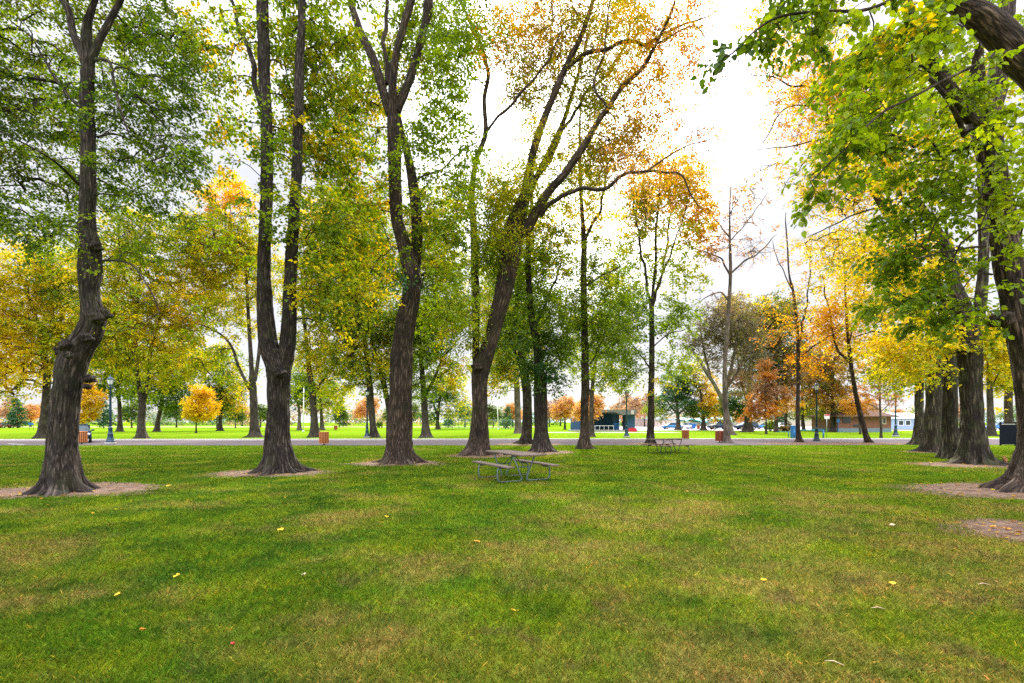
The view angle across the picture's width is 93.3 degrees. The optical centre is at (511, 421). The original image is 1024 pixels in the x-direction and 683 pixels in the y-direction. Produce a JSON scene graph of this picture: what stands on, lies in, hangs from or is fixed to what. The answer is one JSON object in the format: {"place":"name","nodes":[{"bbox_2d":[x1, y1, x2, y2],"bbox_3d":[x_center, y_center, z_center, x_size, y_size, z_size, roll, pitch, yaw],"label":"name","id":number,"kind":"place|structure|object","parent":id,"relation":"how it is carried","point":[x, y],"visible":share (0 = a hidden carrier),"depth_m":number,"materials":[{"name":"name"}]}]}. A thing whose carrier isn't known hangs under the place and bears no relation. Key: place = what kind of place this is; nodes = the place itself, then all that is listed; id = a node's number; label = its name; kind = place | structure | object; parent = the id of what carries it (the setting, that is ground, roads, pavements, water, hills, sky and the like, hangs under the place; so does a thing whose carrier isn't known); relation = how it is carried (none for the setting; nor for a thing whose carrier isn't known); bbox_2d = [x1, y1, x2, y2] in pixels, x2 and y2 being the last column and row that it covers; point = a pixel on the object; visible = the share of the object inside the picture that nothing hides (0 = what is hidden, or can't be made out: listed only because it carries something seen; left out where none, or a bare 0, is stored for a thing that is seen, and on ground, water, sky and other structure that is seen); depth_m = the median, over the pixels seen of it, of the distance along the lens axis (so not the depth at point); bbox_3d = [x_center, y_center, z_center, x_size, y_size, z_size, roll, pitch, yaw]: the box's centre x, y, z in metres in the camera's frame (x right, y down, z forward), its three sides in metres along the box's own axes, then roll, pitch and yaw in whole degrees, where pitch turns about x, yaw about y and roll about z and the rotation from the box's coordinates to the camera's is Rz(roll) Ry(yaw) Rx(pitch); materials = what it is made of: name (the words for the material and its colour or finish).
{"place":"outdoors","nodes":[
{"label":"outdoors","id":0,"kind":"place"},
{"bbox_2d":[0,440,998,445],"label":"road","id":1,"kind":"structure","parent":0,"point":[431,442],"depth_m":38.65,"materials":[{"name":"asphalt"}]},
{"bbox_2d":[79,431,87,443],"bbox_3d":[-32.060,1.190,36.039,0.680,0.980,0.680,0,0,0],"label":"trash can","id":2,"kind":"object","parent":1,"relation":"on","point":[83,436],"visible":0.66,"depth_m":35.89,"materials":[{"name":"brown wood"}]},
{"bbox_2d":[79,424,94,442],"bbox_3d":[-35.062,0.909,39.008,2.080,1.472,4.220,0,0,-41],"label":"parked car","id":3,"kind":"object","parent":1,"relation":"on","point":[84,427],"visible":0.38,"depth_m":38.62,"materials":[{"name":"black metal"}]},
{"bbox_2d":[104,374,116,443],"bbox_3d":[-29.556,-0.925,35.588,0.720,5.150,0.720,0,0,0],"label":"street lamp","id":4,"kind":"object","parent":1,"relation":"on","point":[110,439],"visible":0.99,"depth_m":35.52,"materials":[{"name":"metal"}]},
{"bbox_2d":[319,432,328,444],"bbox_3d":[-13.404,1.190,34.468,0.680,0.980,0.680,0,0,0],"label":"trash can","id":5,"kind":"object","parent":1,"relation":"on","point":[323,437],"visible":0.98,"depth_m":34.22,"materials":[{"name":"brown wood"}]},
{"bbox_2d":[497,443,559,445],"bbox_3d":[1.211,1.637,35.682,5.254,0.018,5.720,0,0,0],"label":"soil patch","id":6,"kind":"object","parent":1,"relation":"on","point":[520,444],"visible":0.31,"depth_m":35.03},
{"bbox_2d":[479,218,563,443],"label":"park tree","id":7,"kind":"object","parent":6,"relation":"on","point":[509,328],"visible":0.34,"depth_m":35.95,"materials":[{"name":"green plant"}]},
{"bbox_2d":[813,381,820,440],"bbox_3d":[26.145,-0.925,41.503,0.580,5.150,0.580,0,0,0],"label":"street lamp","id":8,"kind":"object","parent":1,"relation":"on","point":[816,434],"visible":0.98,"depth_m":41.43,"materials":[{"name":"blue metal"}]},
{"bbox_2d":[763,442,904,444],"bbox_3d":[24.673,1.637,36.606,14.132,0.018,4.487,0,0,0],"label":"soil patch","id":9,"kind":"object","parent":1,"relation":"on","point":[798,443],"visible":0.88,"depth_m":36.53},
{"bbox_2d":[825,237,937,444],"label":"park tree","id":10,"kind":"object","parent":9,"relation":"on","point":[916,438],"visible":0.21,"depth_m":34.85,"materials":[{"name":"yellow plant"}]},
{"bbox_2d":[0,422,1023,682],"bbox_3d":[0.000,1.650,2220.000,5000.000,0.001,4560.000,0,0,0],"label":"ground","id":11,"kind":"structure","parent":0,"point":[354,430],"depth_m":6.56,"materials":[{"name":"plant"}]},
{"bbox_2d":[0,398,23,419],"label":"park tree","id":12,"kind":"object","parent":11,"relation":"on","point":[4,414],"visible":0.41,"depth_m":178.21,"materials":[{"name":"orange plant"}]},
{"bbox_2d":[0,398,34,427],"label":"spruce tree","id":13,"kind":"object","parent":11,"relation":"on","point":[11,419],"visible":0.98,"depth_m":129.58,"materials":[{"name":"green plant"}]},
{"bbox_2d":[18,403,39,426],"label":"park tree","id":14,"kind":"object","parent":11,"relation":"on","point":[34,410],"visible":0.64,"depth_m":159.44,"materials":[{"name":"orange plant"}]},
{"bbox_2d":[0,232,110,438],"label":"park tree","id":15,"kind":"object","parent":11,"relation":"on","point":[49,300],"visible":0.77,"depth_m":46.91,"materials":[{"name":"yellow plant"}]},
{"bbox_2d":[0,481,167,498],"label":"soil patch","id":16,"kind":"object","parent":11,"relation":"on","point":[132,486],"visible":0.51,"depth_m":11.67,"materials":[{"name":"soil"}]},
{"bbox_2d":[0,0,265,496],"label":"park tree","id":17,"kind":"object","parent":16,"relation":"on","point":[62,471],"visible":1,"depth_m":11.55,"materials":[{"name":"green plant"}]},
{"bbox_2d":[80,378,108,423],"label":"maple tree","id":18,"kind":"object","parent":11,"relation":"on","point":[89,405],"visible":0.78,"depth_m":70.84,"materials":[{"name":"yellow plant"}]},
{"bbox_2d":[90,400,116,427],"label":"spruce tree","id":19,"kind":"object","parent":11,"relation":"on","point":[104,421],"visible":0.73,"depth_m":124.64,"materials":[{"name":"green plant"}]},
{"bbox_2d":[87,329,146,431],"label":"park tree","id":20,"kind":"object","parent":11,"relation":"on","point":[119,428],"visible":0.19,"depth_m":80.43,"materials":[{"name":"green plant"}]},
{"bbox_2d":[114,400,149,427],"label":"park tree","id":21,"kind":"object","parent":11,"relation":"on","point":[128,412],"visible":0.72,"depth_m":134.02,"materials":[{"name":"green plant"}]},
{"bbox_2d":[54,202,215,438],"bbox_3d":[-37.106,-9.890,48.217,13.950,23.379,11.081,0,0,0],"label":"park tree","id":22,"kind":"object","parent":11,"relation":"on","point":[139,309],"visible":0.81,"depth_m":47.25,"materials":[{"name":"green plant"}]},
{"bbox_2d":[112,329,211,431],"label":"park tree","id":23,"kind":"object","parent":11,"relation":"on","point":[160,405],"visible":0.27,"depth_m":80.20,"materials":[{"name":"green plant"}]},
{"bbox_2d":[161,400,183,426],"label":"park tree","id":24,"kind":"object","parent":11,"relation":"on","point":[175,415],"visible":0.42,"depth_m":143.12,"materials":[{"name":"green plant"}]},
{"bbox_2d":[178,383,222,432],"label":"maple tree","id":25,"kind":"object","parent":11,"relation":"on","point":[196,411],"visible":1,"depth_m":70.65,"materials":[{"name":"yellow plant"}]},
{"bbox_2d":[152,171,284,437],"bbox_3d":[-30.965,-12.168,51.944,14.244,27.936,10.166,0,0,0],"label":"park tree","id":26,"kind":"object","parent":11,"relation":"on","point":[211,280],"visible":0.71,"depth_m":50.93,"materials":[{"name":"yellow plant"}]},
{"bbox_2d":[206,400,232,428],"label":"park tree","id":27,"kind":"object","parent":11,"relation":"on","point":[216,418],"visible":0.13,"depth_m":117.82,"materials":[{"name":"yellow plant"}]},
{"bbox_2d":[193,341,258,430],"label":"park tree","id":28,"kind":"object","parent":11,"relation":"on","point":[222,395],"visible":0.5,"depth_m":88.20,"materials":[{"name":"green plant"}]},
{"bbox_2d":[224,407,249,427],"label":"park tree","id":29,"kind":"object","parent":11,"relation":"on","point":[241,417],"visible":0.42,"depth_m":127.53,"materials":[{"name":"green plant"}]},
{"bbox_2d":[246,402,266,426],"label":"park tree","id":30,"kind":"object","parent":11,"relation":"on","point":[262,412],"visible":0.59,"depth_m":148.85,"materials":[{"name":"green plant"}]},
{"bbox_2d":[199,469,332,477],"bbox_3d":[-7.684,1.637,15.790,4.493,0.018,3.193,0,0,0],"label":"soil patch","id":31,"kind":"object","parent":11,"relation":"on","point":[232,473],"visible":0.45,"depth_m":15.13,"materials":[{"name":"soil"}]},
{"bbox_2d":[173,0,404,475],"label":"park tree","id":32,"kind":"object","parent":31,"relation":"on","point":[278,457],"visible":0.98,"depth_m":15.79,"materials":[{"name":"green plant"}]},
{"bbox_2d":[290,362,319,429],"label":"park tree","id":33,"kind":"object","parent":11,"relation":"on","point":[299,375],"visible":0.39,"depth_m":94.30,"materials":[{"name":"green plant"}]},
{"bbox_2d":[290,373,355,429],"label":"park tree","id":34,"kind":"object","parent":11,"relation":"on","point":[326,405],"visible":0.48,"depth_m":97.51,"materials":[{"name":"green plant"}]},
{"bbox_2d":[271,195,385,437],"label":"park tree","id":35,"kind":"object","parent":11,"relation":"on","point":[305,352],"visible":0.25,"depth_m":50.62,"materials":[{"name":"green plant"}]},
{"bbox_2d":[328,406,350,426],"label":"park tree","id":36,"kind":"object","parent":11,"relation":"on","point":[344,417],"visible":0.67,"depth_m":149.60,"materials":[{"name":"green plant"}]},
{"bbox_2d":[308,181,421,437],"bbox_3d":[-15.130,-11.585,50.824,12.492,27.194,10.554,0,0,0],"label":"park tree","id":37,"kind":"object","parent":11,"relation":"on","point":[374,358],"visible":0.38,"depth_m":49.57,"materials":[{"name":"green plant"}]},
{"bbox_2d":[352,396,380,426],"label":"park tree","id":38,"kind":"object","parent":11,"relation":"on","point":[360,409],"visible":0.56,"depth_m":168.78,"materials":[{"name":"orange plant"}]},
{"bbox_2d":[363,390,370,437],"bbox_3d":[-14.966,-0.925,49.949,0.720,5.150,0.720,0,0,0],"label":"street lamp","id":39,"kind":"object","parent":11,"relation":"on","point":[367,434],"visible":0.99,"depth_m":49.88,"materials":[{"name":"metal"}]},
{"bbox_2d":[342,461,444,466],"bbox_3d":[-4.585,1.637,19.315,4.487,0.018,3.283,0,0,0],"label":"soil patch","id":40,"kind":"object","parent":11,"relation":"on","point":[374,463],"visible":0.41,"depth_m":18.97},
{"bbox_2d":[299,0,515,464],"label":"park tree","id":41,"kind":"object","parent":11,"relation":"on","point":[392,100],"visible":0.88,"depth_m":19.33,"materials":[{"name":"green plant"}]},
{"bbox_2d":[412,402,421,420],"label":"park tree","id":42,"kind":"object","parent":11,"relation":"on","point":[415,408],"visible":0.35,"depth_m":164.10,"materials":[{"name":"green plant"}]},
{"bbox_2d":[381,183,471,437],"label":"park tree","id":43,"kind":"object","parent":11,"relation":"on","point":[430,355],"visible":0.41,"depth_m":49.76,"materials":[{"name":"green plant"}]},
{"bbox_2d":[416,370,471,429],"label":"park tree","id":44,"kind":"object","parent":11,"relation":"on","point":[446,396],"visible":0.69,"depth_m":104.65,"materials":[{"name":"green plant"}]},
{"bbox_2d":[445,454,511,458],"bbox_3d":[-1.460,1.637,23.452,3.797,0.018,4.358,0,0,0],"label":"soil patch","id":45,"kind":"object","parent":11,"relation":"on","point":[497,455],"visible":0.42,"depth_m":22.93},
{"bbox_2d":[488,404,503,426],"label":"park tree","id":46,"kind":"object","parent":11,"relation":"on","point":[492,413],"visible":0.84,"depth_m":148.57,"materials":[{"name":"green plant"}]},
{"bbox_2d":[0,438,998,440],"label":"kerb","id":47,"kind":"structure","parent":11,"relation":"on","point":[489,439],"depth_m":43.57,"materials":[{"name":"concrete"}]},
{"bbox_2d":[461,263,546,433],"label":"park tree","id":48,"kind":"object","parent":11,"relation":"on","point":[517,425],"visible":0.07,"depth_m":69.02,"materials":[{"name":"green plant"}]},
{"bbox_2d":[500,406,513,427],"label":"spruce tree","id":49,"kind":"object","parent":11,"relation":"on","point":[506,410],"visible":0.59,"depth_m":134.78,"materials":[{"name":"green plant"}]},
{"bbox_2d":[0,399,1015,425],"bbox_3d":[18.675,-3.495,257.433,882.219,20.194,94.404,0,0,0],"label":"distant woods","id":50,"kind":"object","parent":11,"relation":"on","point":[363,420],"visible":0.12,"depth_m":239.65,"materials":[{"name":"green plant"}]},
{"bbox_2d":[502,402,522,426],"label":"park tree","id":51,"kind":"object","parent":11,"relation":"on","point":[511,409],"visible":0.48,"depth_m":148.74,"materials":[{"name":"orange plant"}]},
{"bbox_2d":[3,433,1023,537],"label":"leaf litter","id":52,"kind":"object","parent":11,"relation":"on","point":[572,496],"visible":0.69,"depth_m":13.67,"materials":[{"name":"plant"}]},
{"bbox_2d":[472,450,558,482],"bbox_3d":[0.052,1.262,13.996,1.700,0.776,2.316,0,0,-28],"label":"picnic table","id":53,"kind":"object","parent":11,"relation":"on","point":[500,466],"visible":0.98,"depth_m":13.72,"materials":[{"name":"grey wood"}]},
{"bbox_2d":[533,451,571,454],"bbox_3d":[2.046,1.637,26.258,3.217,0.018,4.446,0,0,0],"label":"soil patch","id":54,"kind":"object","parent":11,"relation":"on","point":[563,452],"visible":0.38,"depth_m":25.80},
{"bbox_2d":[480,160,592,451],"bbox_3d":[1.125,-7.004,26.738,5.800,17.696,5.535,0,0,-36],"label":"park tree","id":55,"kind":"object","parent":54,"relation":"on","point":[542,371],"visible":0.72,"depth_m":26.45,"materials":[{"name":"green plant"}]},
{"bbox_2d":[549,394,576,429],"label":"park tree","id":56,"kind":"object","parent":11,"relation":"on","point":[564,409],"visible":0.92,"depth_m":102.88,"materials":[{"name":"orange plant"}]},
{"bbox_2d":[398,0,743,455],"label":"park tree","id":57,"kind":"object","parent":11,"relation":"on","point":[512,235],"visible":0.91,"depth_m":23.48,"materials":[{"name":"yellow plant"}]},
{"bbox_2d":[571,393,606,421],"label":"park tree","id":58,"kind":"object","parent":11,"relation":"on","point":[598,403],"visible":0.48,"depth_m":78.38,"materials":[{"name":"orange plant"}]},
{"bbox_2d":[533,87,655,449],"bbox_3d":[4.821,-9.363,29.565,8.195,22.326,5.463,0,0,0],"label":"park tree","id":59,"kind":"object","parent":11,"relation":"on","point":[585,320],"visible":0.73,"depth_m":29.41,"materials":[{"name":"green plant"}]},
{"bbox_2d":[558,263,642,436],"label":"park tree","id":60,"kind":"object","parent":11,"relation":"on","point":[591,416],"visible":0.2,"depth_m":53.46,"materials":[{"name":"green plant"}]},
{"bbox_2d":[568,410,637,430],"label":"park building","id":61,"kind":"structure","parent":11,"relation":"on","point":[609,421],"depth_m":86.95,"materials":[{"name":"concrete"}]},
{"bbox_2d":[609,394,634,425],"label":"park tree","id":62,"kind":"object","parent":11,"relation":"on","point":[618,405],"visible":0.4,"depth_m":199.02,"materials":[{"name":"orange plant"}]},
{"bbox_2d":[623,389,629,436],"bbox_3d":[12.270,-0.925,51.765,0.720,5.150,0.720,0,0,0],"label":"street lamp","id":63,"kind":"object","parent":11,"relation":"on","point":[626,434],"visible":0.86,"depth_m":51.67,"materials":[{"name":"metal"}]},
{"bbox_2d":[618,397,645,421],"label":"park tree","id":64,"kind":"object","parent":11,"relation":"on","point":[632,406],"visible":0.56,"depth_m":124.27,"materials":[{"name":"orange plant"}]},
{"bbox_2d":[628,393,656,426],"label":"park tree","id":65,"kind":"object","parent":11,"relation":"on","point":[645,399],"visible":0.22,"depth_m":163.40,"materials":[{"name":"orange plant"}]},
{"bbox_2d":[595,144,731,443],"bbox_3d":[11.347,-9.120,36.851,10.307,21.841,7.291,0,0,0],"label":"park tree","id":66,"kind":"object","parent":11,"relation":"on","point":[670,317],"visible":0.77,"depth_m":36.62,"materials":[{"name":"yellow plant"}]},
{"bbox_2d":[641,438,694,453],"bbox_3d":[8.196,1.262,25.398,2.316,0.776,1.700,0,0,-27],"label":"picnic table","id":67,"kind":"object","parent":11,"relation":"on","point":[667,444],"visible":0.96,"depth_m":25.36,"materials":[{"name":"grey wood"}]},
{"bbox_2d":[638,362,708,429],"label":"park tree","id":68,"kind":"object","parent":11,"relation":"on","point":[681,399],"visible":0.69,"depth_m":97.12,"materials":[{"name":"green plant"}]},
{"bbox_2d":[683,362,735,429],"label":"park tree","id":69,"kind":"object","parent":11,"relation":"on","point":[709,395],"visible":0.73,"depth_m":94.35,"materials":[{"name":"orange plant"}]},
{"bbox_2d":[678,290,775,434],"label":"park tree","id":70,"kind":"object","parent":11,"relation":"on","point":[740,335],"visible":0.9,"depth_m":61.20,"materials":[{"name":"grey plant"}]},
{"bbox_2d":[690,177,786,442],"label":"park tree","id":71,"kind":"object","parent":11,"relation":"on","point":[726,434],"visible":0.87,"depth_m":38.04,"materials":[{"name":"orange plant"}]},
{"bbox_2d":[710,290,816,431],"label":"park tree","id":72,"kind":"object","parent":11,"relation":"on","point":[748,425],"visible":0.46,"depth_m":77.47,"materials":[{"name":"orange plant"}]},
{"bbox_2d":[742,357,785,433],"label":"tree","id":73,"kind":"object","parent":11,"relation":"on","point":[762,398],"visible":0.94,"depth_m":65.69,"materials":[{"name":"orange plant"}]},
{"bbox_2d":[748,338,811,431],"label":"tree","id":74,"kind":"object","parent":11,"relation":"on","point":[786,398],"visible":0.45,"depth_m":75.82,"materials":[{"name":"orange plant"}]},
{"bbox_2d":[773,364,809,425],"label":"park tree","id":75,"kind":"object","parent":11,"relation":"on","point":[785,415],"visible":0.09,"depth_m":88.77,"materials":[{"name":"orange plant"}]},
{"bbox_2d":[787,404,812,426],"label":"park tree","id":76,"kind":"object","parent":11,"relation":"on","point":[794,417],"visible":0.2,"depth_m":164.92,"materials":[{"name":"green plant"}]},
{"bbox_2d":[621,426,998,430],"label":"parking lot","id":77,"kind":"structure","parent":11,"relation":"on","point":[696,429],"depth_m":104.63,"materials":[{"name":"asphalt"}]},
{"bbox_2d":[635,419,674,426],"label":"long shed","id":78,"kind":"structure","parent":77,"relation":"on","point":[639,422],"depth_m":170.00,"materials":[{"name":"white"}]},
{"bbox_2d":[733,421,758,429],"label":"parked car","id":79,"kind":"object","parent":77,"relation":"on","point":[741,425],"visible":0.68,"depth_m":101.22,"materials":[{"name":"white metal"}]},
{"bbox_2d":[789,348,837,429],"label":"park tree","id":80,"kind":"object","parent":11,"relation":"on","point":[808,409],"visible":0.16,"depth_m":88.61,"materials":[{"name":"orange plant"}]},
{"bbox_2d":[750,213,880,441],"bbox_3d":[24.506,-7.546,39.381,9.991,18.848,5.796,0,0,0],"label":"park tree","id":81,"kind":"object","parent":11,"relation":"on","point":[800,336],"visible":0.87,"depth_m":39.10,"materials":[{"name":"yellow plant"}]},
{"bbox_2d":[790,334,871,431],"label":"park tree","id":82,"kind":"object","parent":11,"relation":"on","point":[831,388],"visible":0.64,"depth_m":78.14,"materials":[{"name":"brown plant"}]},
{"bbox_2d":[731,0,954,452],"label":"park tree","id":83,"kind":"object","parent":11,"relation":"on","point":[930,442],"visible":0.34,"depth_m":27.96,"materials":[{"name":"yellow plant"}]},
{"bbox_2d":[796,204,896,442],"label":"park tree","id":84,"kind":"object","parent":11,"relation":"on","point":[865,434],"visible":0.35,"depth_m":38.38,"materials":[{"name":"brown plant"}]},
{"bbox_2d":[805,408,899,431],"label":"brick building","id":85,"kind":"structure","parent":11,"relation":"on","point":[846,423],"depth_m":78.00,"materials":[{"name":"brown"}]},
{"bbox_2d":[690,0,1023,237],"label":"park tree","id":86,"kind":"object","parent":11,"relation":"on","point":[996,32],"visible":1,"depth_m":6.66,"materials":[{"name":"green plant"}]},
{"bbox_2d":[833,395,882,433],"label":"park tree","id":87,"kind":"object","parent":11,"relation":"on","point":[850,405],"visible":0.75,"depth_m":64.39,"materials":[{"name":"orange plant"}]},
{"bbox_2d":[849,360,906,437],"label":"tree","id":88,"kind":"object","parent":11,"relation":"on","point":[879,398],"visible":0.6,"depth_m":49.03,"materials":[{"name":"plant"}]},
{"bbox_2d":[892,393,899,436],"bbox_3d":[42.944,-0.925,54.127,0.720,5.150,0.720,0,0,0],"label":"street lamp","id":89,"kind":"object","parent":11,"relation":"on","point":[895,434],"visible":0.67,"depth_m":54.06,"materials":[{"name":"metal"}]},
{"bbox_2d":[784,0,1023,492],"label":"park tree","id":90,"kind":"object","parent":11,"relation":"on","point":[986,95],"visible":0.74,"depth_m":11.37,"materials":[{"name":"green plant"}]},
{"bbox_2d":[811,43,1023,465],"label":"park tree","id":91,"kind":"object","parent":11,"relation":"on","point":[970,348],"visible":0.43,"depth_m":18.73,"materials":[{"name":"green plant"}]},
{"bbox_2d":[874,223,993,458],"bbox_3d":[18.946,-3.724,21.614,5.155,11.151,4.448,0,0,0],"label":"park tree","id":92,"kind":"object","parent":11,"relation":"on","point":[949,437],"visible":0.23,"depth_m":21.51,"materials":[{"name":"green plant"}]},
{"bbox_2d":[881,482,1023,499],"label":"soil patch","id":93,"kind":"object","parent":11,"relation":"on","point":[963,488],"visible":0.7,"depth_m":11.49,"materials":[{"name":"soil"}]},
{"bbox_2d":[906,462,1007,469],"bbox_3d":[17.405,1.637,18.337,5.117,0.018,3.238,0,0,0],"label":"soil patch","id":94,"kind":"object","parent":11,"relation":"on","point":[946,464],"visible":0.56,"depth_m":18.15,"materials":[{"name":"soil"}]},
{"bbox_2d":[929,517,1023,541],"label":"soil patch","id":95,"kind":"object","parent":11,"relation":"on","point":[1015,526],"visible":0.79,"depth_m":7.47,"materials":[{"name":"soil"}]},
{"bbox_2d":[983,329,1013,435],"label":"park tree","id":96,"kind":"object","parent":11,"relation":"on","point":[990,426],"visible":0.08,"depth_m":55.56,"materials":[{"name":"yellow plant"}]},
{"bbox_2d":[991,327,1013,423],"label":"park tree","id":97,"kind":"object","parent":11,"relation":"on","point":[1008,416],"visible":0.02,"depth_m":61.60,"materials":[{"name":"green plant"}]},
{"bbox_2d":[999,421,1016,445],"bbox_3d":[34.674,0.810,33.306,1.950,1.680,0.080,0,0,6],"label":"metal enclosure","id":98,"kind":"object","parent":11,"relation":"on","point":[1007,434],"visible":0.78,"depth_m":33.33,"materials":[{"name":"metal"}]},
{"bbox_2d":[0,0,1023,421],"label":"sky","id":99,"kind":"structure","parent":0,"point":[739,110],"materials":[{"name":"white"}]},
{"bbox_2d":[174,412,1014,421],"bbox_3d":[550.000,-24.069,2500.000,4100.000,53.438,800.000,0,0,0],"label":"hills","id":100,"kind":"structure","parent":0,"point":[306,418],"depth_m":2231.36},
{"bbox_2d":[548,432,679,432],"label":"walkway","id":101,"kind":"structure","parent":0,"point":[614,432],"depth_m":74.93,"materials":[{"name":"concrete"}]},
{"bbox_2d":[674,416,738,425],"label":"pool building","id":102,"kind":"structure","parent":0,"point":[696,421],"depth_m":178.50,"materials":[{"name":"white"}]},
{"bbox_2d":[734,418,811,425],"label":"building","id":103,"kind":"structure","parent":0,"point":[808,423],"depth_m":185.00,"materials":[{"name":"white paint"}]},
{"bbox_2d":[888,413,914,429],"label":"blue house","id":104,"kind":"structure","parent":0,"point":[905,421],"depth_m":98.00,"materials":[{"name":"paint"}]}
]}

